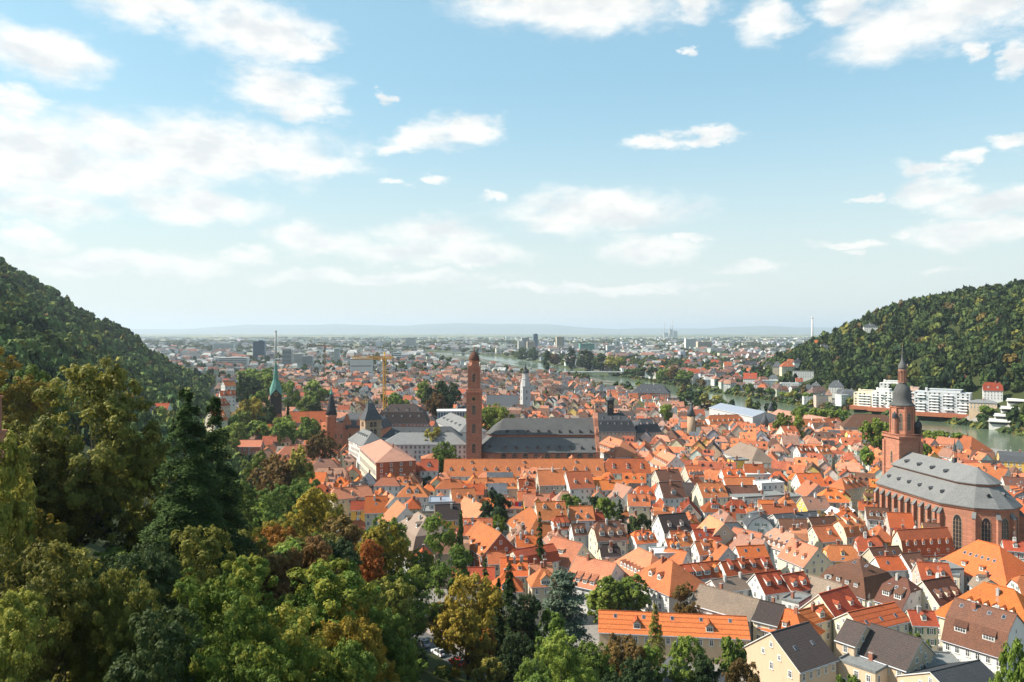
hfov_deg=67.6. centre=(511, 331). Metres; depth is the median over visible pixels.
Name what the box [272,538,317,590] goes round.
broadleaf tree
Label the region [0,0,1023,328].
sky
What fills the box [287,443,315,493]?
broadleaf tree
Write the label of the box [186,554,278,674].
broadleaf tree
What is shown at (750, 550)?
house
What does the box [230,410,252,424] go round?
broadleaf tree
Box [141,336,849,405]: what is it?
distant city
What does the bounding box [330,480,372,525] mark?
house
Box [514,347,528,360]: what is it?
broadleaf tree
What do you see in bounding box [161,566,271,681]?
broadleaf tree
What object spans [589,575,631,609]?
broadleaf tree
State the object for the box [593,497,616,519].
broadleaf tree
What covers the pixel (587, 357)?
broadleaf tree
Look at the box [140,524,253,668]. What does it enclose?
broadleaf tree
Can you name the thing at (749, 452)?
house
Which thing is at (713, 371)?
villa
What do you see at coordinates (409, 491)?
house
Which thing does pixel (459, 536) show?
columnar tree
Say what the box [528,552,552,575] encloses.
house
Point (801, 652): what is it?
house
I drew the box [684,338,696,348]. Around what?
office building
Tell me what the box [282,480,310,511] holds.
broadleaf tree
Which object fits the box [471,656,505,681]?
broadleaf tree
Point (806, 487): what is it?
house
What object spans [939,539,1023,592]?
house
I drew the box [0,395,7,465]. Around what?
castle gable
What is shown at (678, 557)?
house
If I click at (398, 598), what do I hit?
broadleaf tree
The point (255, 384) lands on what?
broadleaf tree
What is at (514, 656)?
broadleaf tree
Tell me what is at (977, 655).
window
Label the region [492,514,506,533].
broadleaf tree
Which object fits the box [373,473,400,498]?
house
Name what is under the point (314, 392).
broadleaf tree
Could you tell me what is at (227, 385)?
house
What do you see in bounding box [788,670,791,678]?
window
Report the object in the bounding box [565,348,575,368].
columnar tree
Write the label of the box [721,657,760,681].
broadleaf tree
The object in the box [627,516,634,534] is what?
broadleaf tree
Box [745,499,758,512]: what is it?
house
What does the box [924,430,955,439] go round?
broadleaf tree
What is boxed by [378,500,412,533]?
house
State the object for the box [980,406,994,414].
broadleaf tree
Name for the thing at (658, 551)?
house
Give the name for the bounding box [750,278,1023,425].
hillside woodland
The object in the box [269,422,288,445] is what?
broadleaf tree
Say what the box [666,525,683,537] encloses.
house
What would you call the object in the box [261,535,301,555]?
broadleaf tree
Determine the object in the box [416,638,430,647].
parked car
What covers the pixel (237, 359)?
office building
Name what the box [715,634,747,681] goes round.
broadleaf tree
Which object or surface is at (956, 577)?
house
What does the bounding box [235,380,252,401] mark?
broadleaf tree
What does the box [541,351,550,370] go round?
columnar tree
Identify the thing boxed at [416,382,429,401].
broadleaf tree
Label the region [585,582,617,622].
broadleaf tree
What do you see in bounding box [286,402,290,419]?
columnar tree
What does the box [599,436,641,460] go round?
house
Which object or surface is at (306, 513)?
broadleaf tree
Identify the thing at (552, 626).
broadleaf tree
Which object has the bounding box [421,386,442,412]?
broadleaf tree
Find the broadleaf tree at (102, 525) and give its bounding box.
[43,507,122,544]
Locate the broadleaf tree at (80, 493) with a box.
[2,355,175,549]
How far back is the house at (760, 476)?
410.54 m
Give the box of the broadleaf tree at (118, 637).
[62,565,166,681]
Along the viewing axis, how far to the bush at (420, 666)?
146.02 m
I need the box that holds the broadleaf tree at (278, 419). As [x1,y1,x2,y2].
[268,415,296,432]
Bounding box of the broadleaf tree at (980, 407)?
[979,405,990,413]
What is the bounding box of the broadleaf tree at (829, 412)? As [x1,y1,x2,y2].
[816,408,837,417]
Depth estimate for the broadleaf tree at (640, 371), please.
1499.52 m
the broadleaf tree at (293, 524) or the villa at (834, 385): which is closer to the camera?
the broadleaf tree at (293, 524)
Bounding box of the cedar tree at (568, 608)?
[531,569,596,679]
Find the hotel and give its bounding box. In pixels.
[849,388,873,409]
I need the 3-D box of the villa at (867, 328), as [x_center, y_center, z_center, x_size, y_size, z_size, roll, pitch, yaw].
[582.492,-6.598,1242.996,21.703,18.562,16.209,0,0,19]
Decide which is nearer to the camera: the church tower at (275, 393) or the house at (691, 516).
the house at (691, 516)
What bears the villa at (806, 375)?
on the ground
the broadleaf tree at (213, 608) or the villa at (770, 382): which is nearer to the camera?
the broadleaf tree at (213, 608)
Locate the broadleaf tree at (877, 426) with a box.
[858,417,888,450]
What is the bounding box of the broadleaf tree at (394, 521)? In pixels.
[361,513,410,574]
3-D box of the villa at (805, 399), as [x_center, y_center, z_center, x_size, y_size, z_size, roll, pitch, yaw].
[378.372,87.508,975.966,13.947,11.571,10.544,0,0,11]
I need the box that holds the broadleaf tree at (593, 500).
[584,496,599,510]
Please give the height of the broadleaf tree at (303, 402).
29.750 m
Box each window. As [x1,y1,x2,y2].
[472,405,475,414]
[472,424,475,432]
[472,443,475,452]
[501,453,506,458]
[666,637,670,644]
[709,639,713,646]
[769,661,773,669]
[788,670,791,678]
[802,673,805,681]
[809,670,812,679]
[824,665,827,673]
[831,663,835,671]
[843,645,847,652]
[854,670,858,678]
[865,674,870,681]
[890,450,892,462]
[899,413,902,430]
[907,413,910,430]
[915,627,922,634]
[927,628,935,634]
[928,639,935,645]
[945,643,949,650]
[952,514,961,548]
[954,646,959,654]
[965,649,969,657]
[975,652,979,659]
[981,518,990,542]
[985,655,990,663]
[1002,518,1008,539]
[1018,553,1023,558]
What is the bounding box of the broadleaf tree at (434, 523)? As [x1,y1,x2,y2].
[422,512,456,589]
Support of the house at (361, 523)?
on the ground
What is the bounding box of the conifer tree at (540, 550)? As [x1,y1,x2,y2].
[535,511,545,560]
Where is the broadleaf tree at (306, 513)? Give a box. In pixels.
[282,486,348,536]
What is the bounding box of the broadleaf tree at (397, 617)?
[375,604,406,637]
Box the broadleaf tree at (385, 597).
[335,578,395,618]
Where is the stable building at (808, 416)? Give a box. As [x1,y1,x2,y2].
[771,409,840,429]
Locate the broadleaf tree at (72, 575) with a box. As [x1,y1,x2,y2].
[17,543,120,681]
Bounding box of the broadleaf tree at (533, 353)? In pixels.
[528,347,538,362]
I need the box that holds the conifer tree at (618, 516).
[614,498,625,522]
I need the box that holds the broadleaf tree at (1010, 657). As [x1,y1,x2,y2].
[988,636,1023,681]
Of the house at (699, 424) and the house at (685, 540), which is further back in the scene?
the house at (699, 424)
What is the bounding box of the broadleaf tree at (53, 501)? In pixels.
[17,426,66,527]
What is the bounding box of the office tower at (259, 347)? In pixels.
[253,340,265,359]
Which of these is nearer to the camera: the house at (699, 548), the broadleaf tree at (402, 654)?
the broadleaf tree at (402, 654)
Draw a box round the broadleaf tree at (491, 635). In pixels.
[463,628,496,672]
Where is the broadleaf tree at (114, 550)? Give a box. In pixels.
[92,542,172,593]
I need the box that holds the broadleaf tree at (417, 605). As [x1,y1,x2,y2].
[387,564,446,639]
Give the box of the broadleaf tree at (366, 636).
[289,593,400,681]
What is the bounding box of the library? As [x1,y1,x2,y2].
[326,385,392,458]
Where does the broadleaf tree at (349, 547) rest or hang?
on the ground
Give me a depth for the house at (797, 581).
237.58 m
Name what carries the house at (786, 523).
on the ground
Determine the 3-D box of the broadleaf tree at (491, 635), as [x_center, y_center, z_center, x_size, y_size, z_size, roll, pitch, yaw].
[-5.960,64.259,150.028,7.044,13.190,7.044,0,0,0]
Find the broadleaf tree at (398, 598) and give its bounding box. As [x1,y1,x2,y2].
[373,576,416,632]
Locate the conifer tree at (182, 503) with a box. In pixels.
[130,382,251,681]
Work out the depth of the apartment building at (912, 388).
856.16 m
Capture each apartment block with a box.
[213,343,234,348]
[293,353,304,366]
[302,355,313,366]
[405,337,415,345]
[527,341,534,348]
[606,345,615,351]
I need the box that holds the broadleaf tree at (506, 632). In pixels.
[491,615,530,655]
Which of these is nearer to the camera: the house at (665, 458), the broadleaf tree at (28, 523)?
the broadleaf tree at (28, 523)
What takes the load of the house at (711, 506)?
on the ground
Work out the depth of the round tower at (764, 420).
637.98 m
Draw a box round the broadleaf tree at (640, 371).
[635,367,646,377]
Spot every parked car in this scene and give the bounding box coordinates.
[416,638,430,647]
[431,647,444,656]
[448,656,463,666]
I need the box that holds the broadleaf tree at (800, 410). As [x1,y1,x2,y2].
[790,405,809,416]
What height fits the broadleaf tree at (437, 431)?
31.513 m
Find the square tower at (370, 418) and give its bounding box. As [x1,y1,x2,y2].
[359,399,381,438]
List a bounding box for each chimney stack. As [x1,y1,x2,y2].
[274,330,276,358]
[811,317,812,336]
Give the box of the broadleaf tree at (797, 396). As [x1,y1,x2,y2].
[794,393,802,400]
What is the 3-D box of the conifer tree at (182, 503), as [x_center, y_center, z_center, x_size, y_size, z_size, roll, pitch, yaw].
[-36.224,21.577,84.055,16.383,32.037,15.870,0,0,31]
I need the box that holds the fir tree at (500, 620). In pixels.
[489,577,511,681]
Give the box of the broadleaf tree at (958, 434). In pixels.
[950,431,968,437]
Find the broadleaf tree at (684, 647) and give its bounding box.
[661,635,707,681]
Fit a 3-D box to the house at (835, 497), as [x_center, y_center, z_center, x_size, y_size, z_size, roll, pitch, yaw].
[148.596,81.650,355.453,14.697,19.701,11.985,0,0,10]
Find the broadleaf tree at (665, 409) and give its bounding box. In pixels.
[659,404,672,423]
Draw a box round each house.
[155,401,172,410]
[204,409,228,431]
[219,389,235,411]
[220,379,235,402]
[220,397,230,417]
[237,440,264,455]
[277,444,321,460]
[313,457,341,471]
[315,466,348,481]
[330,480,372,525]
[350,491,364,521]
[352,516,365,544]
[364,495,387,529]
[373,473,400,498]
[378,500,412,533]
[383,490,398,509]
[396,474,418,490]
[396,480,430,513]
[396,511,445,571]
[404,495,421,513]
[410,543,433,575]
[423,500,437,517]
[429,496,453,508]
[434,503,460,531]
[434,536,469,588]
[435,476,464,495]
[449,486,476,503]
[451,565,494,608]
[461,493,492,517]
[463,516,479,535]
[463,517,492,526]
[464,520,516,566]
[469,476,516,499]
[480,497,506,506]
[486,546,505,578]
[490,568,523,616]
[500,554,528,609]
[503,496,523,531]
[505,506,551,543]
[506,516,528,545]
[508,543,560,570]
[514,526,536,548]
[516,471,535,490]
[517,488,530,509]
[518,485,535,492]
[523,486,549,509]
[526,561,559,624]
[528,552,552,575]
[533,498,567,522]
[535,463,565,494]
[542,523,564,543]
[548,535,595,571]
[550,489,555,500]
[550,511,570,538]
[551,488,572,502]
[564,469,594,505]
[567,503,594,549]
[568,520,587,546]
[568,552,625,615]
[587,518,627,558]
[591,485,605,511]
[593,478,622,508]
[594,508,604,523]
[597,534,621,561]
[598,609,750,663]
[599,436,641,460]
[606,481,632,504]
[609,488,624,519]
[614,547,659,592]
[619,519,626,532]
[621,505,629,522]
[625,509,642,531]
[626,487,650,529]
[628,526,657,552]
[631,554,706,612]
[632,480,656,519]
[648,546,674,558]
[650,449,684,468]
[650,498,667,523]
[651,467,682,486]
[651,506,691,545]
[652,503,674,515]
[653,654,688,681]
[654,476,686,512]
[662,534,683,550]
[663,547,691,564]
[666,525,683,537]
[675,529,693,554]
[676,497,701,523]
[679,553,715,582]
[680,462,704,481]
[685,474,701,486]
[686,511,699,524]
[688,519,698,528]
[688,582,758,642]
[689,538,712,561]
[690,526,721,542]
[691,478,728,510]
[695,418,708,433]
[696,514,735,544]
[700,493,722,522]
[702,538,735,561]
[704,414,743,429]
[705,571,753,595]
[708,555,722,577]
[711,509,744,529]
[713,671,724,681]
[718,463,745,478]
[718,556,774,576]
[719,505,736,520]
[721,474,755,484]
[722,496,748,525]
[723,442,772,467]
[724,479,759,493]
[725,527,763,546]
[727,456,748,467]
[728,489,784,504]
[729,532,768,553]
[732,540,770,559]
[742,503,773,534]
[743,461,764,473]
[744,621,838,681]
[745,470,771,479]
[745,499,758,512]
[746,500,764,513]
[746,561,789,603]
[751,595,786,640]
[753,477,784,491]
[757,492,774,507]
[757,605,824,638]
[760,500,798,516]
[763,525,803,569]
[767,508,817,527]
[775,423,800,437]
[775,518,808,530]
[777,487,794,503]
[777,538,833,576]
[781,490,800,502]
[781,562,810,592]
[781,590,811,609]
[788,522,808,542]
[790,469,826,493]
[792,444,815,457]
[794,479,823,495]
[796,489,830,515]
[798,594,834,651]
[799,578,863,616]
[800,418,822,429]
[806,573,842,597]
[807,514,836,528]
[807,524,841,550]
[814,444,832,464]
[817,486,849,507]
[820,554,891,607]
[822,416,841,428]
[822,539,857,564]
[825,508,840,519]
[829,473,867,512]
[831,594,910,654]
[832,514,869,546]
[834,618,870,675]
[836,506,857,518]
[838,498,856,515]
[838,651,887,681]
[852,528,882,559]
[857,497,877,520]
[857,622,937,681]
[862,545,902,562]
[864,503,888,530]
[868,516,891,545]
[869,544,907,577]
[873,572,921,612]
[883,508,914,536]
[890,520,954,559]
[891,524,910,535]
[895,659,994,681]
[899,552,924,580]
[905,605,939,650]
[911,555,953,584]
[917,566,961,610]
[920,518,939,527]
[924,651,959,667]
[925,560,963,593]
[931,445,943,453]
[935,581,1023,645]
[936,436,962,450]
[937,443,959,460]
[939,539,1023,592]
[941,597,1023,681]
[948,561,960,590]
[957,434,992,451]
[967,570,998,589]
[969,449,996,459]
[987,466,1010,479]
[996,446,1023,472]
[1000,473,1023,486]
[1000,531,1023,561]
[1005,575,1023,594]
[1007,485,1023,499]
[1016,498,1023,512]
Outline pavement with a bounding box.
[426,628,464,652]
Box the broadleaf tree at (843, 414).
[830,409,850,421]
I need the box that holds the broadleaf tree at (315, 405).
[306,400,322,410]
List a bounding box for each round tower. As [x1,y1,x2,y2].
[687,402,695,433]
[759,413,768,427]
[767,400,773,412]
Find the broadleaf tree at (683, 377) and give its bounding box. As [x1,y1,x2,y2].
[675,370,695,383]
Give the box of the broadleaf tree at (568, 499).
[560,492,584,509]
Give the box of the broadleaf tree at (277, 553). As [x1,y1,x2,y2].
[257,550,313,605]
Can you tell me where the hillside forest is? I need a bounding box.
[0,256,283,513]
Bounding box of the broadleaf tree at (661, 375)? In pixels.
[655,369,669,380]
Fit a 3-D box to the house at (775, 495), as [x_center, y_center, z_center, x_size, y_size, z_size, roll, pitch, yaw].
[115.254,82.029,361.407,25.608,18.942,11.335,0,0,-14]
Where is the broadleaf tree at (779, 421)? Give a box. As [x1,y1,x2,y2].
[772,412,792,428]
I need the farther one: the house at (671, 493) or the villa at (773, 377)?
the villa at (773, 377)
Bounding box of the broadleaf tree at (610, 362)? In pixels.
[604,355,620,367]
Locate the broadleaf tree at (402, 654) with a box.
[326,581,419,681]
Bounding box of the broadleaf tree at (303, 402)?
[295,396,315,410]
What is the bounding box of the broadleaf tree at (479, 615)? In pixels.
[428,571,504,680]
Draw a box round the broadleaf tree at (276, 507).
[239,472,333,533]
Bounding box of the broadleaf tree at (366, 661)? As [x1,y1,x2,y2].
[305,638,387,681]
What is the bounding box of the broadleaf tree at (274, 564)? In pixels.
[237,548,282,609]
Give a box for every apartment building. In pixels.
[867,387,893,411]
[879,379,897,387]
[910,386,919,403]
[914,387,971,417]
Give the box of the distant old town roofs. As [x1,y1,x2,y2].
[211,368,1023,510]
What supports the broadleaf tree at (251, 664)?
on the ground
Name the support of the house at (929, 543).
on the ground
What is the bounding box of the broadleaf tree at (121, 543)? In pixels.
[102,532,161,575]
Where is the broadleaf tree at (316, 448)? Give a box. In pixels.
[305,429,341,460]
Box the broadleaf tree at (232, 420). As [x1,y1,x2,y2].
[228,415,246,439]
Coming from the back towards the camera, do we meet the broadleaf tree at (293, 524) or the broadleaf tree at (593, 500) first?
the broadleaf tree at (593, 500)
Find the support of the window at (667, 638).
in the long house at (709, 631)
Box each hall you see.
[348,428,379,469]
[359,439,416,480]
[380,403,429,427]
[381,426,461,440]
[386,432,465,461]
[421,453,449,470]
[434,412,487,439]
[591,390,635,441]
[633,383,670,399]
[633,413,661,440]
[709,403,776,425]
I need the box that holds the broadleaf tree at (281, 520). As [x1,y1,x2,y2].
[274,517,294,541]
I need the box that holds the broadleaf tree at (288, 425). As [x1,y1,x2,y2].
[281,419,301,443]
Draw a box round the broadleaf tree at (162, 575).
[90,531,189,658]
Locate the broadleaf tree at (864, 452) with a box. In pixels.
[859,446,874,472]
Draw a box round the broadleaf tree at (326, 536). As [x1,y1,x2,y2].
[319,531,363,575]
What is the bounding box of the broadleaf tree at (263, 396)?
[249,390,269,413]
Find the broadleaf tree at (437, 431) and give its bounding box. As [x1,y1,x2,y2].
[422,426,441,441]
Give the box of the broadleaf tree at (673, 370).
[665,366,678,379]
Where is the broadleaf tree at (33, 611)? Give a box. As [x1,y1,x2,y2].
[0,587,59,681]
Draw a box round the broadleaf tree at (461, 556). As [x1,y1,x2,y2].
[430,542,473,600]
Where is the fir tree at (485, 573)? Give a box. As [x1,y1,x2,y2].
[480,558,497,651]
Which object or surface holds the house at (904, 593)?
on the ground
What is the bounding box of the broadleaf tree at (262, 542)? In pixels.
[236,525,273,557]
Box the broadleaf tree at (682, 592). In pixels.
[671,582,700,613]
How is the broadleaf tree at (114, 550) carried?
on the ground
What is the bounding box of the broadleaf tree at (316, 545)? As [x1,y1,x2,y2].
[264,533,349,621]
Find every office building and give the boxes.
[218,356,248,364]
[393,351,401,357]
[579,343,593,349]
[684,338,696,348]
[696,341,711,346]
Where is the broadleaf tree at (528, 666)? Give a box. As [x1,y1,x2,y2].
[514,656,552,681]
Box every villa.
[687,368,699,374]
[709,368,715,374]
[715,372,723,376]
[723,362,731,366]
[723,379,730,391]
[743,373,757,383]
[745,360,756,365]
[757,383,767,392]
[762,380,778,387]
[769,373,778,379]
[772,361,779,374]
[779,361,794,375]
[780,382,798,387]
[781,385,788,397]
[793,359,801,367]
[793,370,813,381]
[795,378,802,385]
[802,396,812,404]
[811,382,820,386]
[813,394,827,407]
[826,390,831,401]
[828,380,843,397]
[839,388,856,397]
[863,323,877,332]
[969,398,997,420]
[982,381,1002,402]
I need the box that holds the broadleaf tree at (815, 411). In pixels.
[804,407,825,416]
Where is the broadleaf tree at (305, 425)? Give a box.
[295,417,321,440]
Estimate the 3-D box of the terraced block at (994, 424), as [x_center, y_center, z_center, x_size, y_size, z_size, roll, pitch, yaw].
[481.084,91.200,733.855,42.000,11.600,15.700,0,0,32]
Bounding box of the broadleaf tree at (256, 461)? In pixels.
[240,450,281,490]
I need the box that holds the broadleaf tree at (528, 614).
[506,593,542,658]
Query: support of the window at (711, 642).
in the long house at (709, 631)
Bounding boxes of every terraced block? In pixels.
[988,418,1010,429]
[993,413,1005,418]
[1000,406,1013,412]
[1006,398,1023,405]
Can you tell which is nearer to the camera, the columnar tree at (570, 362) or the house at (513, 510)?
the house at (513, 510)
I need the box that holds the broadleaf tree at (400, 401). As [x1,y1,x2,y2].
[397,398,409,403]
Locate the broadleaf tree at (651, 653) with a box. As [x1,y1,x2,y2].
[636,641,663,681]
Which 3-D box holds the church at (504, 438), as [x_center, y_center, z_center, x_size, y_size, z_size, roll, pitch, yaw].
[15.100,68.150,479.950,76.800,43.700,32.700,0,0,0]
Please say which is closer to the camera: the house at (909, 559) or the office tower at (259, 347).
the house at (909, 559)
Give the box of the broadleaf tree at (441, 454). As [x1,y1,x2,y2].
[432,441,461,472]
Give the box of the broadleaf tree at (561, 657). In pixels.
[534,628,600,681]
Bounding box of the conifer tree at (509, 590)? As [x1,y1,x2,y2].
[496,563,530,673]
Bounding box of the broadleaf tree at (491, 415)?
[482,403,514,430]
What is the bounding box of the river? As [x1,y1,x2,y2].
[429,352,1023,451]
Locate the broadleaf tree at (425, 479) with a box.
[422,476,431,485]
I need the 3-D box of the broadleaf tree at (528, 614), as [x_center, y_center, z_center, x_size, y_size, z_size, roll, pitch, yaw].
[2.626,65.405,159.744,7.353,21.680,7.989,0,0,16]
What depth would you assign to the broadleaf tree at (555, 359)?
2081.92 m
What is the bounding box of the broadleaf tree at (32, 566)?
[0,531,102,681]
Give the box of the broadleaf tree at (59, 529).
[0,456,68,591]
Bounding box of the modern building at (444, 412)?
[437,409,465,418]
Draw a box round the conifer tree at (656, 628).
[647,604,665,669]
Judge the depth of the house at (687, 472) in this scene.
408.24 m
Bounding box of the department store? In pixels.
[350,358,372,373]
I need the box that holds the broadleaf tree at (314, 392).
[302,379,330,401]
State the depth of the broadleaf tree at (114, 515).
122.44 m
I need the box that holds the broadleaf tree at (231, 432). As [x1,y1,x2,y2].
[217,425,240,449]
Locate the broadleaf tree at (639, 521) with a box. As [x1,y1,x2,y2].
[632,513,651,531]
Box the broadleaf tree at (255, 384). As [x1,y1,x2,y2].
[236,375,265,398]
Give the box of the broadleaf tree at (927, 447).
[923,443,932,455]
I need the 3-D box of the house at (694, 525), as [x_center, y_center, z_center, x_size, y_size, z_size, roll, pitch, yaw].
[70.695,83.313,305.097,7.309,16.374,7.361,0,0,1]
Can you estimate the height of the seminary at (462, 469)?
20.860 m
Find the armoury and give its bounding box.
[839,414,888,432]
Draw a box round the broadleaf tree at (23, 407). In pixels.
[0,346,53,443]
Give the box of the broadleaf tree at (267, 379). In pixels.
[261,372,285,392]
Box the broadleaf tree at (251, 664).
[188,633,299,681]
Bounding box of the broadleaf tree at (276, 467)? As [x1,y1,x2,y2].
[247,452,298,505]
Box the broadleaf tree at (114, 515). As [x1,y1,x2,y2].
[88,507,126,538]
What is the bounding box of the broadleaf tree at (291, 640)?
[256,597,365,681]
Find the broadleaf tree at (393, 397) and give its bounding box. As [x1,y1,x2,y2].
[386,392,400,406]
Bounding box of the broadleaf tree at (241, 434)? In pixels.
[222,421,248,449]
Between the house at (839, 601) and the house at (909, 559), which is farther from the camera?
the house at (909, 559)
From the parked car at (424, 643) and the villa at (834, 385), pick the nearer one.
the parked car at (424, 643)
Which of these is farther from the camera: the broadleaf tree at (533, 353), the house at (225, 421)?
the broadleaf tree at (533, 353)
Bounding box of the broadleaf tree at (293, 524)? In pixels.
[252,519,305,539]
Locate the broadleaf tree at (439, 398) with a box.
[425,392,448,416]
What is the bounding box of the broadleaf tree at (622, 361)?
[614,357,627,366]
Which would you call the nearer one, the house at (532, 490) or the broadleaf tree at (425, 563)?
the broadleaf tree at (425, 563)
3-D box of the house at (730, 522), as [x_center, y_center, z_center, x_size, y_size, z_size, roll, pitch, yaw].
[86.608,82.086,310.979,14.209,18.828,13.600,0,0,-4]
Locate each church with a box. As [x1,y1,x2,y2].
[481,405,599,458]
[873,439,1023,550]
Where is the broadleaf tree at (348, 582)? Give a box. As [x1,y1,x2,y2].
[254,554,384,681]
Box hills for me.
[130,323,838,332]
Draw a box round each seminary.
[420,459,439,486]
[443,458,604,480]
[604,458,651,487]
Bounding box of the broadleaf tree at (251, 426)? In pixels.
[245,420,271,438]
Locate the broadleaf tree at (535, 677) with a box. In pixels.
[523,673,573,681]
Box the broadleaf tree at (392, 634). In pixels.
[376,627,407,678]
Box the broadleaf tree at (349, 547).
[327,536,361,569]
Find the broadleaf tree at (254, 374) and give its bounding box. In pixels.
[245,368,273,386]
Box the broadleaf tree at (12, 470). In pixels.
[0,427,37,601]
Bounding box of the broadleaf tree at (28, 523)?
[1,477,37,591]
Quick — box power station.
[663,329,676,337]
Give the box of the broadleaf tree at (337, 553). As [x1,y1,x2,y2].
[280,538,352,579]
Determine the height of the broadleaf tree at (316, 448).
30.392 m
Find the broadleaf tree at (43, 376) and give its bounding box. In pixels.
[0,364,70,432]
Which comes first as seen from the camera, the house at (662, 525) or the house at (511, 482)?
the house at (662, 525)
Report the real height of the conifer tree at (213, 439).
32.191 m
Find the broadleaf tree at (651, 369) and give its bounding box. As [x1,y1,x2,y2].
[646,366,657,375]
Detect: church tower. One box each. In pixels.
[269,355,281,426]
[520,363,530,407]
[882,345,923,475]
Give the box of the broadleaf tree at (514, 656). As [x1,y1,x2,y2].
[496,631,536,681]
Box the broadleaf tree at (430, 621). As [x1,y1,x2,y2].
[428,605,449,624]
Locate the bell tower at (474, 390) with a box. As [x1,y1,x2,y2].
[466,345,482,458]
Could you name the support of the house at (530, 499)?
on the ground
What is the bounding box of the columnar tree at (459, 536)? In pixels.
[455,510,463,566]
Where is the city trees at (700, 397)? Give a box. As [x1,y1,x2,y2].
[141,336,1023,436]
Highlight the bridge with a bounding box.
[557,367,627,375]
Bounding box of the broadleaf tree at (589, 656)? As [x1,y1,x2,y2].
[566,640,615,681]
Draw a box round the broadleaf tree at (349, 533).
[320,513,381,566]
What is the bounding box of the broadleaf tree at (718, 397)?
[712,395,723,399]
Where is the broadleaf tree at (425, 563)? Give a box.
[405,548,436,609]
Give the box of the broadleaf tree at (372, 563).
[354,538,386,583]
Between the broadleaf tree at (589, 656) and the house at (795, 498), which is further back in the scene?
the house at (795, 498)
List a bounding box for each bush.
[410,658,429,672]
[417,651,426,660]
[433,667,454,679]
[435,664,447,670]
[755,387,763,392]
[836,674,849,681]
[846,397,853,404]
[847,674,860,681]
[908,631,931,648]
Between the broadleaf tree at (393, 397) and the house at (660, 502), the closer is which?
the house at (660, 502)
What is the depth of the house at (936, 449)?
496.55 m
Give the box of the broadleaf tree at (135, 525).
[90,431,178,584]
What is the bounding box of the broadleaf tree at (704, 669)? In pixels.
[691,652,722,681]
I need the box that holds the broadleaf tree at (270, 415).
[256,405,276,423]
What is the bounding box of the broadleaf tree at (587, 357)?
[576,349,594,370]
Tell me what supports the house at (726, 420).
on the ground
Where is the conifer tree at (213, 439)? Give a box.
[171,395,259,611]
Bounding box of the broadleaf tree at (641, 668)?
[601,655,654,681]
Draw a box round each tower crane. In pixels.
[309,344,329,373]
[352,352,394,409]
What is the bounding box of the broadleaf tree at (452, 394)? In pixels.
[429,380,460,408]
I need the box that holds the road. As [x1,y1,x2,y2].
[414,632,508,680]
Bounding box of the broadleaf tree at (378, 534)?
[356,521,415,592]
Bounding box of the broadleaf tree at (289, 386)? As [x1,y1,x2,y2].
[282,380,300,406]
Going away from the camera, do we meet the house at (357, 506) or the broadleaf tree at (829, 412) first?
the house at (357, 506)
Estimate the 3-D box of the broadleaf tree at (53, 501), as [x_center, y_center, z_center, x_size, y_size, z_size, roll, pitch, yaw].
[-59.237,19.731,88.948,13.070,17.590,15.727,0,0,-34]
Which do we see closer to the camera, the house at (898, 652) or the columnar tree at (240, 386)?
the house at (898, 652)
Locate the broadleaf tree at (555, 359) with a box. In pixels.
[549,353,559,365]
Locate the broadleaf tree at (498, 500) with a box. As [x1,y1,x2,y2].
[479,490,511,526]
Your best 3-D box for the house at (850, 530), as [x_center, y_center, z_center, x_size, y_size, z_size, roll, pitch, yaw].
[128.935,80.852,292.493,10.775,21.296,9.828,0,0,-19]
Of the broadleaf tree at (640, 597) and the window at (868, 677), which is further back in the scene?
the broadleaf tree at (640, 597)
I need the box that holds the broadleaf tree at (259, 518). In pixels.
[235,501,285,533]
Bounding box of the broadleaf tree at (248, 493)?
[226,480,257,533]
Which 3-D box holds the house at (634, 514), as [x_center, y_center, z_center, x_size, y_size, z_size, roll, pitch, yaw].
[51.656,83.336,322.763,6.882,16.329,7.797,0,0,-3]
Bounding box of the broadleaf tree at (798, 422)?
[792,415,806,438]
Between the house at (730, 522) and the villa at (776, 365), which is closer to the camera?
the house at (730, 522)
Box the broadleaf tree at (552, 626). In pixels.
[531,607,565,672]
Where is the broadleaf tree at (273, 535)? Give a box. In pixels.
[249,524,303,554]
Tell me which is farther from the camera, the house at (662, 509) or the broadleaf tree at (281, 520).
the house at (662, 509)
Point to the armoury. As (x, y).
(853, 421)
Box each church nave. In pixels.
[290,411,325,427]
[486,395,518,408]
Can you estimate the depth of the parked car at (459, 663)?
168.46 m
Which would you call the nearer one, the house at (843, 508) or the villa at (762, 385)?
the house at (843, 508)
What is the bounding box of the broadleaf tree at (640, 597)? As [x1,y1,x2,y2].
[613,573,651,610]
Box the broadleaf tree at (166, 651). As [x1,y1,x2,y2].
[102,603,204,681]
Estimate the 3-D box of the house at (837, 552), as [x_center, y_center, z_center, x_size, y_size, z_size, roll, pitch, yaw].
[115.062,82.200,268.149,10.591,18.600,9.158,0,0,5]
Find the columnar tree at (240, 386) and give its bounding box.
[238,374,241,401]
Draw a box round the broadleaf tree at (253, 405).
[236,396,265,420]
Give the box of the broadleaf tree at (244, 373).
[235,367,260,381]
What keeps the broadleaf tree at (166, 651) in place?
on the ground
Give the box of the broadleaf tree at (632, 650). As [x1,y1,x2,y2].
[592,632,645,678]
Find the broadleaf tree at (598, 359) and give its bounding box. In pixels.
[591,353,606,367]
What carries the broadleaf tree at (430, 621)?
on the ground

